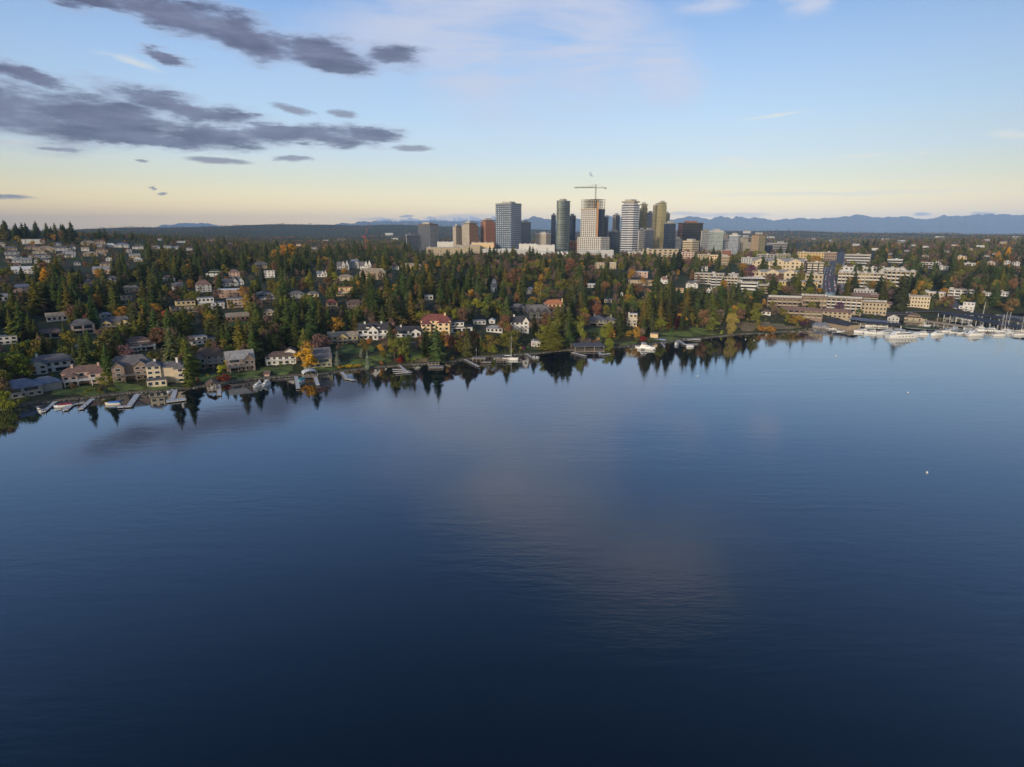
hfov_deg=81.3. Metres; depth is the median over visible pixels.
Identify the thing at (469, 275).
conifer tree
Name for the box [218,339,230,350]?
broadleaf tree
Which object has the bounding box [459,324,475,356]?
conifer tree
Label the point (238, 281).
house
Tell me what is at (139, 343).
house
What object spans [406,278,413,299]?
conifer tree
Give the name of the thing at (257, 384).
cabin cruiser
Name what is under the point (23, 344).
broadleaf tree
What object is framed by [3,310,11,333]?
conifer tree
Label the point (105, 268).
hillside house
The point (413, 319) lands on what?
conifer tree
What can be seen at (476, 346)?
conifer tree
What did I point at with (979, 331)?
pier
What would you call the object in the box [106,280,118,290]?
broadleaf tree
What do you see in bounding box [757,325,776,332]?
shrub
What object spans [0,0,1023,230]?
sky
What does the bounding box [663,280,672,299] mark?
conifer tree
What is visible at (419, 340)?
bare tree
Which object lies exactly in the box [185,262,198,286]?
conifer tree
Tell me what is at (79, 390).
lawn
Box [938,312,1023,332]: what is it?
boat shed
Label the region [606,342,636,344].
lawn
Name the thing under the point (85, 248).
hillside house
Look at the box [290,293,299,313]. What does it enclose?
conifer tree
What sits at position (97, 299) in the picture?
broadleaf tree
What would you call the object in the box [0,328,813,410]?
shore rocks
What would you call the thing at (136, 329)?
conifer tree
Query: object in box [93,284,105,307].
conifer tree
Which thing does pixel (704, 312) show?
broadleaf tree
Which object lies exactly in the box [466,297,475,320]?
conifer tree
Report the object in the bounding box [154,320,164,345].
conifer tree
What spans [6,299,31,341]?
conifer tree
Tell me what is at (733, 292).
conifer tree
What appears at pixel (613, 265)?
house
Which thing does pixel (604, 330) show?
broadleaf tree
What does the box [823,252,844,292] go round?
road
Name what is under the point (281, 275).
conifer tree
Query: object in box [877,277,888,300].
conifer tree
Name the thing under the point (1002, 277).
conifer tree
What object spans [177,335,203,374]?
conifer tree
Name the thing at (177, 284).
house
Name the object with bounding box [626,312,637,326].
house
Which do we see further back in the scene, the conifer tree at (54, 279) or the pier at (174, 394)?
the conifer tree at (54, 279)
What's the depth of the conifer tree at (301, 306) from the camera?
502.18 m
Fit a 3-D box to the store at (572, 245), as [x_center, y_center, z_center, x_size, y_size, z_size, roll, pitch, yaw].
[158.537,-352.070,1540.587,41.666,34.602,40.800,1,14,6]
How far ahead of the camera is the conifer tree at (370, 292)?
514.28 m
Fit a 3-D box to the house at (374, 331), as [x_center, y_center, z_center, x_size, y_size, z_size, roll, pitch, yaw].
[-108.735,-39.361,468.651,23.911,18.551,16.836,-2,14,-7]
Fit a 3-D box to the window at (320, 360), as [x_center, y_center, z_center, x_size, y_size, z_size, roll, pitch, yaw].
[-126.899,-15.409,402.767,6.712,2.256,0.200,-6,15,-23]
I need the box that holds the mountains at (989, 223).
[521,214,1023,233]
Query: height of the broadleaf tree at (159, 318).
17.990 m
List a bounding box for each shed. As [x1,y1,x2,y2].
[263,371,271,375]
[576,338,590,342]
[824,318,860,330]
[849,317,892,324]
[860,321,901,328]
[924,320,979,329]
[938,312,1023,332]
[965,312,1023,323]
[997,314,1023,321]
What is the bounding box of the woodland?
[0,220,1023,377]
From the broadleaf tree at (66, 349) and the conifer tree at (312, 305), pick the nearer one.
the broadleaf tree at (66, 349)
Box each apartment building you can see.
[694,272,724,283]
[710,274,722,286]
[724,275,739,285]
[736,280,758,292]
[746,269,799,281]
[752,258,804,269]
[757,253,777,257]
[758,283,768,293]
[767,295,803,307]
[777,253,789,257]
[777,306,822,321]
[779,279,818,293]
[797,251,824,261]
[801,293,827,308]
[805,273,823,284]
[806,261,824,276]
[821,308,852,321]
[827,295,863,316]
[837,270,885,287]
[839,292,878,299]
[840,265,907,271]
[862,299,887,315]
[878,269,916,285]
[907,294,930,308]
[921,261,940,268]
[925,290,945,300]
[939,265,948,269]
[947,287,974,299]
[987,261,998,265]
[1000,290,1008,296]
[1012,261,1020,265]
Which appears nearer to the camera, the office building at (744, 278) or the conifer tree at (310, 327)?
the conifer tree at (310, 327)
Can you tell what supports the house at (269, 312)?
on the ground at (40, 320)
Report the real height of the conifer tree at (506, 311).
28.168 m
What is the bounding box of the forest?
[0,223,1023,271]
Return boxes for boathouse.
[205,378,220,391]
[302,368,317,377]
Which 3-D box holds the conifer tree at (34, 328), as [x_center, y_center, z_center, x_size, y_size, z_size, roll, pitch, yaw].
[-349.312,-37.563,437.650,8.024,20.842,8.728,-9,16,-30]
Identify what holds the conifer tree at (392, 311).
on the ground at (40, 320)
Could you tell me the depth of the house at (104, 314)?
544.02 m
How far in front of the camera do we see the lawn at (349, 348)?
439.90 m
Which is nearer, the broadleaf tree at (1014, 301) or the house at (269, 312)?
the house at (269, 312)
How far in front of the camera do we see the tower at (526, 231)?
1670.70 m
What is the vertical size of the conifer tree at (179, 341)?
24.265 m
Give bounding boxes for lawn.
[3,345,10,351]
[51,386,104,395]
[107,382,146,391]
[145,386,180,389]
[196,373,221,381]
[220,371,260,379]
[222,316,246,325]
[259,365,293,374]
[315,367,337,371]
[332,344,360,353]
[341,358,378,365]
[359,346,374,351]
[364,354,393,361]
[408,351,430,359]
[584,328,607,337]
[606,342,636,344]
[633,336,681,340]
[659,331,692,336]
[681,327,719,335]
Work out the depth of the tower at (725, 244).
1469.24 m
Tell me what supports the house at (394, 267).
on the ground at (40, 320)
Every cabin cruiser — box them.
[253,380,262,387]
[262,379,270,386]
[637,342,654,349]
[854,327,866,332]
[864,330,875,333]
[914,330,928,334]
[931,329,944,335]
[965,329,984,335]
[1004,329,1018,333]
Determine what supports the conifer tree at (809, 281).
on the ground at (40, 320)
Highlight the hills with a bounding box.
[154,223,217,227]
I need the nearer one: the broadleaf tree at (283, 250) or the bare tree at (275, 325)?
the bare tree at (275, 325)
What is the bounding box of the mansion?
[420,313,451,334]
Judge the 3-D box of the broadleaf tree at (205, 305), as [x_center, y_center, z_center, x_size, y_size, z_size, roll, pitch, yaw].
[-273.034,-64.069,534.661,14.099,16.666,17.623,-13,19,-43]
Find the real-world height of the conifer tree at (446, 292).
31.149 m
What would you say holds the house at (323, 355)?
on the ground at (40, 320)
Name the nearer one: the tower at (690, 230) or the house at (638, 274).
the house at (638, 274)
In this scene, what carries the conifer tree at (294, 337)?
on the ground at (40, 320)
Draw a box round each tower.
[418,222,438,249]
[452,224,461,246]
[461,221,477,244]
[480,218,495,248]
[495,201,521,248]
[521,220,530,243]
[551,213,555,244]
[556,199,569,251]
[569,214,575,240]
[577,199,609,252]
[604,215,608,236]
[612,213,619,230]
[620,199,639,252]
[639,202,647,229]
[647,211,652,227]
[652,203,657,248]
[655,201,666,248]
[663,221,675,248]
[666,212,669,222]
[678,221,703,250]
[700,229,708,251]
[708,229,723,253]
[722,238,728,249]
[728,233,740,254]
[740,235,751,252]
[750,232,766,252]
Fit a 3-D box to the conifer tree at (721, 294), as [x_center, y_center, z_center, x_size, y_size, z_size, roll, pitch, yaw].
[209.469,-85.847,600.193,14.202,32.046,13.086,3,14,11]
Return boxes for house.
[0,293,7,300]
[0,335,18,344]
[1,376,62,398]
[4,250,19,254]
[5,246,16,249]
[7,259,20,262]
[10,266,38,273]
[12,255,21,258]
[14,284,29,292]
[20,258,31,262]
[21,239,44,243]
[24,245,38,249]
[27,353,75,374]
[28,253,50,257]
[32,250,55,253]
[34,258,50,262]
[38,246,53,249]
[39,328,61,338]
[44,312,67,321]
[53,246,66,250]
[60,362,108,387]
[62,250,75,254]
[69,318,95,334]
[80,241,95,245]
[81,247,89,250]
[82,251,105,255]
[84,279,92,285]
[92,266,110,273]
[93,240,104,243]
[96,248,107,252]
[99,312,111,317]
[99,316,129,328]
[100,262,110,265]
[105,243,114,246]
[107,276,116,281]
[110,354,151,382]
[115,243,129,247]
[119,295,132,304]
[123,285,139,292]
[125,336,155,351]
[128,253,140,257]
[132,245,144,248]
[133,258,142,261]
[144,357,186,387]
[163,275,175,280]
[165,282,183,290]
[169,299,196,312]
[187,334,215,344]
[194,280,211,291]
[194,347,224,370]
[196,296,224,308]
[206,269,223,276]
[218,288,240,297]
[221,276,243,286]
[224,312,248,321]
[224,349,255,372]
[226,297,248,307]
[228,269,239,276]
[252,261,267,268]
[255,291,275,302]
[262,309,273,317]
[263,270,275,277]
[264,346,296,365]
[289,291,304,297]
[300,347,331,368]
[306,291,318,296]
[316,269,326,276]
[325,299,337,308]
[327,330,358,345]
[336,260,349,269]
[336,286,352,295]
[338,274,352,280]
[346,299,362,308]
[349,259,359,268]
[357,321,388,339]
[359,260,371,269]
[359,268,386,279]
[391,265,398,269]
[395,325,421,337]
[400,263,420,269]
[424,294,432,299]
[451,320,472,332]
[473,319,485,324]
[486,325,502,332]
[489,318,495,323]
[490,279,497,290]
[510,304,525,313]
[510,314,529,334]
[525,303,548,321]
[526,287,532,293]
[544,298,567,315]
[587,283,595,287]
[588,314,616,325]
[594,263,604,268]
[604,299,611,302]
[610,262,616,268]
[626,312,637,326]
[628,279,651,285]
[632,271,647,277]
[660,275,668,283]
[686,280,698,287]
[701,265,707,270]
[761,309,771,315]
[812,322,828,328]
[886,314,899,320]
[887,301,893,308]
[904,313,922,320]
[958,302,975,311]
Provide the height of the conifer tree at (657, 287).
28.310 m
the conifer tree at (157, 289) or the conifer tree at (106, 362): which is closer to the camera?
the conifer tree at (106, 362)
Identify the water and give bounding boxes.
[0,313,1023,766]
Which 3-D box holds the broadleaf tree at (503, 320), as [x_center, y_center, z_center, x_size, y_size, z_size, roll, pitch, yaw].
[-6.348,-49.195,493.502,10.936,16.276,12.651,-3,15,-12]
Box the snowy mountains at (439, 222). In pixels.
[336,216,526,226]
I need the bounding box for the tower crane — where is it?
[576,184,606,207]
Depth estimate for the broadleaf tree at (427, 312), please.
486.73 m
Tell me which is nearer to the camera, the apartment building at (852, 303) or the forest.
the apartment building at (852, 303)
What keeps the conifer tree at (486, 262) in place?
on the ground at (40, 320)
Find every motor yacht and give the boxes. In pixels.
[877,328,892,334]
[885,329,918,338]
[977,327,997,331]
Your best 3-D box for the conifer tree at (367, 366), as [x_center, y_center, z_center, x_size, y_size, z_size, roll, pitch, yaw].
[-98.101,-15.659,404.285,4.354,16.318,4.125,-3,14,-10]
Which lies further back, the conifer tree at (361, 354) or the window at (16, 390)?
the conifer tree at (361, 354)
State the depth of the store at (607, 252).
1309.53 m
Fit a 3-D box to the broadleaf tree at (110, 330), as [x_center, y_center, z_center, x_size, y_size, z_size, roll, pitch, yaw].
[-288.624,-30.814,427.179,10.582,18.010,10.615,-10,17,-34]
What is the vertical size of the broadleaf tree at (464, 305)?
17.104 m
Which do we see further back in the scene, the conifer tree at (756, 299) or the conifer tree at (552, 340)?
the conifer tree at (756, 299)
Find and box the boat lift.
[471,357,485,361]
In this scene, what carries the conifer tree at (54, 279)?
on the ground at (40, 320)
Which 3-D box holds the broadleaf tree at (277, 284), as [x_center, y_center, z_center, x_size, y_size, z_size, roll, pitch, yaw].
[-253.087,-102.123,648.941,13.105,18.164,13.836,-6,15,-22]
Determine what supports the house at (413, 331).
on the ground at (40, 320)
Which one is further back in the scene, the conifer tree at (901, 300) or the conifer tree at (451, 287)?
the conifer tree at (901, 300)
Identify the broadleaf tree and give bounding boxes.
[0,348,8,354]
[0,351,16,375]
[0,354,26,377]
[0,369,14,383]
[0,377,14,403]
[5,353,32,377]
[7,321,13,330]
[10,306,30,316]
[14,236,20,241]
[19,342,31,355]
[25,339,33,350]
[25,339,51,356]
[39,267,48,280]
[42,337,56,353]
[55,332,82,351]
[57,345,76,354]
[64,306,85,319]
[91,294,102,309]
[91,347,102,362]
[92,331,121,359]
[94,372,113,388]
[100,328,114,344]
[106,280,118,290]
[113,306,126,315]
[118,324,132,341]
[131,298,147,309]
[147,327,164,345]
[154,313,163,325]
[161,310,173,317]
[172,311,181,320]
[189,291,201,303]
[191,345,198,353]
[197,303,214,315]
[200,313,215,327]
[203,318,214,336]
[216,365,226,374]
[217,374,230,379]
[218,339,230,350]
[222,344,236,350]
[240,294,251,306]
[263,314,270,324]
[266,279,276,290]
[266,333,285,350]
[273,281,281,291]
[274,330,290,343]
[279,245,288,256]
[282,295,289,302]
[284,244,296,258]
[293,348,318,368]
[298,341,314,350]
[309,333,331,347]
[327,316,345,330]
[334,306,343,319]
[341,309,354,320]
[355,305,367,315]
[359,339,370,353]
[366,312,375,322]
[387,338,400,359]
[389,318,395,328]
[391,337,410,355]
[395,315,407,324]
[398,344,409,359]
[414,311,423,322]
[421,310,433,316]
[437,308,449,314]
[439,331,448,348]
[444,334,455,352]
[451,308,459,320]
[456,307,467,321]
[458,331,478,346]
[460,302,474,312]
[466,289,474,300]
[471,298,482,311]
[480,334,501,352]
[481,301,488,317]
[483,295,492,311]
[488,344,497,352]
[489,300,499,316]
[490,299,500,316]
[495,331,521,348]
[496,333,509,349]
[498,315,510,328]
[503,324,512,336]
[507,269,526,289]
[531,281,544,297]
[534,324,549,339]
[541,318,548,324]
[565,258,574,271]
[572,320,579,333]
[575,315,587,326]
[577,321,586,342]
[579,312,590,325]
[580,307,588,315]
[586,298,595,312]
[592,303,601,314]
[600,323,613,339]
[625,300,638,312]
[625,330,633,338]
[626,283,643,295]
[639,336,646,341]
[654,318,667,332]
[697,309,710,324]
[705,317,720,332]
[736,303,746,316]
[736,308,745,319]
[746,265,757,276]
[749,303,763,315]
[750,307,759,322]
[784,313,793,320]
[789,315,808,325]
[834,263,842,276]
[834,302,844,308]
[855,308,863,316]
[887,289,895,300]
[940,288,948,293]
[999,298,1019,312]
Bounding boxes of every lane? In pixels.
[855,311,945,315]
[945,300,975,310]
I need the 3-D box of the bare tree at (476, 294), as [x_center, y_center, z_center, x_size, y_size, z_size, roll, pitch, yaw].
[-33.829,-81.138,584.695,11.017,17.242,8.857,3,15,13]
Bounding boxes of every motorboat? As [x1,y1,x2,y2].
[53,402,72,407]
[105,401,121,404]
[297,377,304,382]
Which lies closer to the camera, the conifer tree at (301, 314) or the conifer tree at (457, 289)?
the conifer tree at (301, 314)
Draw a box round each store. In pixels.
[426,246,464,255]
[437,241,452,246]
[456,244,479,253]
[471,242,493,252]
[482,248,510,254]
[515,248,538,256]
[519,243,536,248]
[536,244,554,251]
[539,251,567,255]
[569,240,576,251]
[588,249,613,254]
[728,272,739,276]
[854,287,874,292]
[887,258,902,262]
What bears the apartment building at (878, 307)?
on the ground at (40, 320)
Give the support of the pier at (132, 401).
in the water
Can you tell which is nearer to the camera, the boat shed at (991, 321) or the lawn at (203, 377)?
the lawn at (203, 377)
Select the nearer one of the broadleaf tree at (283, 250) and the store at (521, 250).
the broadleaf tree at (283, 250)
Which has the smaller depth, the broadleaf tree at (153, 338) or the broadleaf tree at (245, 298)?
the broadleaf tree at (153, 338)
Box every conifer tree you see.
[0,301,12,325]
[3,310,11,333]
[5,293,14,318]
[6,286,15,301]
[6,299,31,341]
[10,341,18,373]
[15,294,26,315]
[24,278,49,314]
[24,314,40,337]
[29,319,40,341]
[36,281,48,305]
[40,281,53,311]
[44,275,58,296]
[46,280,58,311]
[49,256,67,275]
[50,264,64,280]
[50,273,59,287]
[55,285,63,311]
[57,287,75,315]
[59,276,69,288]
[62,280,68,293]
[66,278,89,303]
[69,286,76,301]
[70,343,76,362]
[73,333,99,365]
[78,299,86,317]
[84,331,97,358]
[85,294,102,330]
[90,278,106,300]
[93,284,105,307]
[98,267,107,289]
[99,342,114,378]
[102,287,124,312]
[111,281,122,303]
[114,324,126,353]
[124,305,144,338]
[125,299,131,316]
[130,320,142,337]
[133,298,139,313]
[133,313,149,337]
[135,279,156,305]
[140,296,150,314]
[142,304,150,326]
[145,267,167,293]
[146,309,162,340]
[147,278,153,294]
[147,288,160,312]
[148,264,163,283]
[153,277,168,301]
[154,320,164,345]
[160,309,177,343]
[160,325,181,361]
[164,247,171,270]
[175,313,185,337]
[176,332,193,355]
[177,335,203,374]
[178,306,196,337]
[182,350,197,386]
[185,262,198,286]
[195,264,201,279]
[211,300,225,334]
[212,329,221,347]
[217,325,224,341]
[223,323,233,350]
[231,317,246,350]
[243,321,247,338]
[245,322,268,363]
[246,303,255,324]
[247,330,262,363]
[249,302,259,321]
[254,310,267,344]
[264,330,274,352]
[269,326,278,348]
[272,289,284,315]
[272,299,282,326]
[272,302,282,322]
[276,254,284,276]
[276,302,301,342]
[277,267,288,287]
[278,298,284,316]
[279,277,291,301]
[287,315,300,348]
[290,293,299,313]
[292,311,301,333]
[296,327,310,357]
[297,297,305,314]
[297,310,305,323]
[298,316,304,329]
[299,309,325,343]
[303,297,307,313]
[307,295,316,318]
[314,300,326,319]
[314,318,320,332]
[315,299,327,333]
[325,306,334,331]
[327,257,337,280]
[333,352,341,366]
[348,304,368,327]
[350,313,358,330]
[358,349,363,357]
[361,279,369,303]
[362,283,375,319]
[364,290,379,319]
[364,352,370,369]
[371,300,380,322]
[378,253,390,275]
[378,291,384,308]
[378,305,388,321]
[382,277,393,294]
[384,291,402,331]
[384,292,401,314]
[394,281,403,300]
[398,270,405,293]
[400,293,411,325]
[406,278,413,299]
[406,289,416,325]
[413,270,424,293]
[416,285,428,309]
[420,265,426,281]
[423,271,436,293]
[427,325,449,363]
[434,280,445,305]
[435,262,449,284]
[435,270,448,292]
[443,280,452,303]
[448,279,454,296]
[449,270,459,288]
[451,250,462,271]
[454,284,460,296]
[456,288,467,307]
[457,265,465,282]
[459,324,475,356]
[463,270,471,287]
[463,274,470,293]
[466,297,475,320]
[470,277,475,300]
[472,278,482,300]
[472,327,478,350]
[473,271,484,298]
[482,256,490,273]
[496,298,512,327]
[497,282,508,300]
[499,267,509,285]
[534,323,567,350]
[548,304,564,336]
[560,305,566,333]
[561,321,575,346]
[562,307,578,336]
[562,321,567,338]
[563,288,570,306]
[565,282,578,303]
[566,294,576,318]
[573,262,583,286]
[573,295,576,315]
[575,275,590,305]
[576,293,584,311]
[578,288,589,315]
[598,263,613,284]
[613,308,623,326]
[636,301,648,328]
[640,291,653,328]
[647,295,657,321]
[647,312,658,331]
[650,268,663,292]
[651,280,659,296]
[654,300,658,313]
[655,300,665,324]
[657,286,666,305]
[658,290,663,306]
[662,257,667,275]
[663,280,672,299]
[663,292,676,325]
[665,284,673,303]
[667,252,678,275]
[673,296,679,316]
[674,289,679,304]
[676,249,685,270]
[678,288,694,318]
[680,289,693,308]
[683,303,690,326]
[689,288,704,317]
[694,297,701,322]
[695,292,725,323]
[701,300,713,324]
[702,291,708,308]
[716,282,726,306]
[724,292,730,307]
[728,282,737,312]
[734,288,745,315]
[743,295,752,316]
[750,286,760,307]
[789,272,795,285]
[794,270,803,295]
[803,270,815,290]
[874,274,882,292]
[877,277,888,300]
[891,272,910,310]
[938,272,953,295]
[987,284,1003,306]
[991,266,1004,287]
[996,268,1007,290]
[1010,263,1017,278]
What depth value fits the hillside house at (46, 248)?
1139.18 m
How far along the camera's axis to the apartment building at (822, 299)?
642.10 m
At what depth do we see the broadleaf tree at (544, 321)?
497.97 m
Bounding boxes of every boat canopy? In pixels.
[427,361,439,365]
[496,355,507,360]
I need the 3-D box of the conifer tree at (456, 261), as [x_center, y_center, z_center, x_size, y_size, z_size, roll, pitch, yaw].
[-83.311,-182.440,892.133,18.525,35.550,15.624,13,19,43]
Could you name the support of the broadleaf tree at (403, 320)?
on the ground at (40, 320)
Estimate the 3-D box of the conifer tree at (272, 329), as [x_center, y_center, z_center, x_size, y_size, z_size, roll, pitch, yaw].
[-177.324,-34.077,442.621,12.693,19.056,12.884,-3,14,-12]
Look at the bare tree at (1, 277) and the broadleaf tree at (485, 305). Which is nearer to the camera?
the broadleaf tree at (485, 305)
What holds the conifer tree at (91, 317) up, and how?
on the ground at (40, 320)
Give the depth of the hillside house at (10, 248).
1112.84 m
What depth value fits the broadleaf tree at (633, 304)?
568.23 m
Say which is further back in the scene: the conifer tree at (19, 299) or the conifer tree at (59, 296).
the conifer tree at (59, 296)
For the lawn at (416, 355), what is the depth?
432.71 m
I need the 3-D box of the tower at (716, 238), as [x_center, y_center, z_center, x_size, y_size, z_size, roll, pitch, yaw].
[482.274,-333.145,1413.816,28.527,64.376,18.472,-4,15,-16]
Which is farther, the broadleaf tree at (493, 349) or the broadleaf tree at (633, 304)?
the broadleaf tree at (633, 304)
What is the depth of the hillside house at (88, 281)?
714.98 m
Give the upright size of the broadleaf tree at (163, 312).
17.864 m
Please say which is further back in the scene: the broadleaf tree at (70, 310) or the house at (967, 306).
the house at (967, 306)
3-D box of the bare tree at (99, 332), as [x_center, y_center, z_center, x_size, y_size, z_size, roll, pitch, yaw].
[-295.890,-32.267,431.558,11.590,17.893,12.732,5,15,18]
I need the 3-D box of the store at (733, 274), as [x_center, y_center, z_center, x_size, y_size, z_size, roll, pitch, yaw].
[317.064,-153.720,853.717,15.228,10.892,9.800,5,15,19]
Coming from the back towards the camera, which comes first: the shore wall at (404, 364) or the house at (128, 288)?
the house at (128, 288)
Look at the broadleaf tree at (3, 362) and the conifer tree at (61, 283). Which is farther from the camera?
the conifer tree at (61, 283)
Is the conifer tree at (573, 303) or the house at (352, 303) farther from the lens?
the house at (352, 303)
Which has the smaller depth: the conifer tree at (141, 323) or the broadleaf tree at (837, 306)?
the conifer tree at (141, 323)
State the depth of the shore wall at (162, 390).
347.17 m
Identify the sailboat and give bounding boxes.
[502,346,517,359]
[991,314,1006,335]
[998,312,1007,331]
[1012,316,1023,335]
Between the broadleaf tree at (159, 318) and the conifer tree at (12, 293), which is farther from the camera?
the conifer tree at (12, 293)
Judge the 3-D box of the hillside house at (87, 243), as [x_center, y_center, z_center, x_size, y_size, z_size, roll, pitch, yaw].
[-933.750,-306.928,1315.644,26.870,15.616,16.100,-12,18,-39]
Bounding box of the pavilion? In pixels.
[531,339,540,346]
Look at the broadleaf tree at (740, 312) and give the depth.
565.70 m
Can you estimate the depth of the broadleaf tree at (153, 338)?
441.90 m
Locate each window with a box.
[8,389,21,392]
[24,386,38,391]
[51,333,59,337]
[55,366,70,370]
[83,325,92,328]
[229,360,239,362]
[319,359,328,362]
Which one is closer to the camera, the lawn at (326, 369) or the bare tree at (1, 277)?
the lawn at (326, 369)
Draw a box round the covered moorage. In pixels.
[570,342,605,351]
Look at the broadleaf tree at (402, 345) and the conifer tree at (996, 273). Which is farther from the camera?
the conifer tree at (996, 273)
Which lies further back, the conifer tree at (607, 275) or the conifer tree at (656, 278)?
the conifer tree at (607, 275)
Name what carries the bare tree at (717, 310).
on the ground at (40, 320)
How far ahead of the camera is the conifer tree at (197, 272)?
725.14 m
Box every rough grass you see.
[716,320,724,328]
[822,317,886,319]
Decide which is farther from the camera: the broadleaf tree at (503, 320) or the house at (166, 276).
the house at (166, 276)
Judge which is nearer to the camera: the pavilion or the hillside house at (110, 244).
the pavilion
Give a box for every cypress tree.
[19,320,31,342]
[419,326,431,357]
[675,315,680,329]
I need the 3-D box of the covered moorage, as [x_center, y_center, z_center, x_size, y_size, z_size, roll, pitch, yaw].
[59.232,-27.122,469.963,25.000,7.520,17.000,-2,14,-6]
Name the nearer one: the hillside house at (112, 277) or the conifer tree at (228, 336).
the conifer tree at (228, 336)
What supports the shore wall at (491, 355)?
on the ground at (40, 320)
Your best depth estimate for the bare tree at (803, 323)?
576.64 m
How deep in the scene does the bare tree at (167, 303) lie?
576.72 m
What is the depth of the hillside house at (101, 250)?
1139.97 m
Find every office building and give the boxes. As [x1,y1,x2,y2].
[535,232,550,244]
[608,230,619,251]
[643,228,653,248]
[674,237,681,251]
[682,239,699,253]
[740,276,765,283]
[765,243,772,252]
[773,241,787,252]
[844,253,871,263]
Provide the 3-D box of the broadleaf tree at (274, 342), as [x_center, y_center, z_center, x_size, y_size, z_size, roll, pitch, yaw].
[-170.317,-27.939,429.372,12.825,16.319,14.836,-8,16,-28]
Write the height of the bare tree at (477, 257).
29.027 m
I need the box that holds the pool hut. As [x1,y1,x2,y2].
[650,332,658,337]
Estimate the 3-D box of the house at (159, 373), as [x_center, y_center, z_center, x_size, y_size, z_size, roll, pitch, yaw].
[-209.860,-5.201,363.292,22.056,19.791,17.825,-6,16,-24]
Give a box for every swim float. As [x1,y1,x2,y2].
[166,397,185,402]
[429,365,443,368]
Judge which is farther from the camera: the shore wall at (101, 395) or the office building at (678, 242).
the office building at (678, 242)
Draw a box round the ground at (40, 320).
[0,224,1023,404]
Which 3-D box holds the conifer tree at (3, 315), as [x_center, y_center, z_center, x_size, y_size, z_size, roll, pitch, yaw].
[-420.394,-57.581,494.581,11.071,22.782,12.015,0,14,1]
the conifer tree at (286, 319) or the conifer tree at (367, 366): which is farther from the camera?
the conifer tree at (286, 319)
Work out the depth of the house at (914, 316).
633.78 m
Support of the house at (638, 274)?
on the ground at (40, 320)
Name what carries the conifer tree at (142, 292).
on the ground at (40, 320)
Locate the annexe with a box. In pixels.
[638,228,643,250]
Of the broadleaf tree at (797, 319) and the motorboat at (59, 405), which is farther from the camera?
the broadleaf tree at (797, 319)
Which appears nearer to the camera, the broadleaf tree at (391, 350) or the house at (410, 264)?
the broadleaf tree at (391, 350)
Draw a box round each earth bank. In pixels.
[413,358,427,361]
[728,322,769,330]
[753,323,800,329]
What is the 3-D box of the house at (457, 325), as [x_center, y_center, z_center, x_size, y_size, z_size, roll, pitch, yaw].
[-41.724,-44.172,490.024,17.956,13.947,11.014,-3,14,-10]
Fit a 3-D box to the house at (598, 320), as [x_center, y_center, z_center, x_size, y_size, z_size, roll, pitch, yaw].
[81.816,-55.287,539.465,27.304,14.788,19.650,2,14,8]
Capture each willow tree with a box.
[0,390,19,410]
[604,337,613,350]
[726,313,739,334]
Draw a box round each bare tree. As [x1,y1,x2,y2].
[0,275,5,290]
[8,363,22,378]
[94,327,107,343]
[115,344,136,354]
[159,296,168,309]
[163,327,178,337]
[195,306,204,321]
[211,340,221,348]
[238,344,248,349]
[260,329,266,344]
[264,329,279,349]
[267,323,280,330]
[378,336,388,349]
[413,334,423,351]
[415,299,425,312]
[472,292,481,303]
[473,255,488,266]
[556,289,565,300]
[715,309,725,322]
[770,303,781,318]
[799,320,812,327]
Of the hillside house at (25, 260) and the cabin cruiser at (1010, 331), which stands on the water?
the cabin cruiser at (1010, 331)
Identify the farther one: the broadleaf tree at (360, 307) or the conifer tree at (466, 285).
the conifer tree at (466, 285)
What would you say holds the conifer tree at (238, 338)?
on the ground at (40, 320)
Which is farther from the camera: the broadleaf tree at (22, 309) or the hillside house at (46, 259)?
the hillside house at (46, 259)
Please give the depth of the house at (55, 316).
517.91 m
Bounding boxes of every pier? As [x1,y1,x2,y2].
[40,400,57,412]
[61,401,84,410]
[78,398,93,409]
[117,392,140,407]
[169,388,177,400]
[216,384,221,395]
[294,376,300,388]
[313,376,319,384]
[340,371,355,381]
[392,365,409,373]
[464,358,479,366]
[677,340,696,344]
[888,325,942,329]
[943,329,1003,332]
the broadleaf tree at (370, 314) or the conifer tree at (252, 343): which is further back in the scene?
the broadleaf tree at (370, 314)
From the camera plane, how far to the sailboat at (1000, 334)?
536.58 m
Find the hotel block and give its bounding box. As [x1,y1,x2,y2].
[406,233,418,250]
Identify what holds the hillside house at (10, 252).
on the ground at (40, 320)
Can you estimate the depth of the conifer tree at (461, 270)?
704.55 m
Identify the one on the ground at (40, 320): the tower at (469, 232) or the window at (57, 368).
the tower at (469, 232)
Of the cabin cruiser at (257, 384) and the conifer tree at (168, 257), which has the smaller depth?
the cabin cruiser at (257, 384)
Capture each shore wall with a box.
[0,400,49,409]
[50,393,113,400]
[114,387,186,393]
[186,378,250,388]
[250,373,319,379]
[320,365,391,373]
[392,359,458,365]
[459,353,524,360]
[525,347,596,353]
[600,340,671,347]
[672,332,756,341]

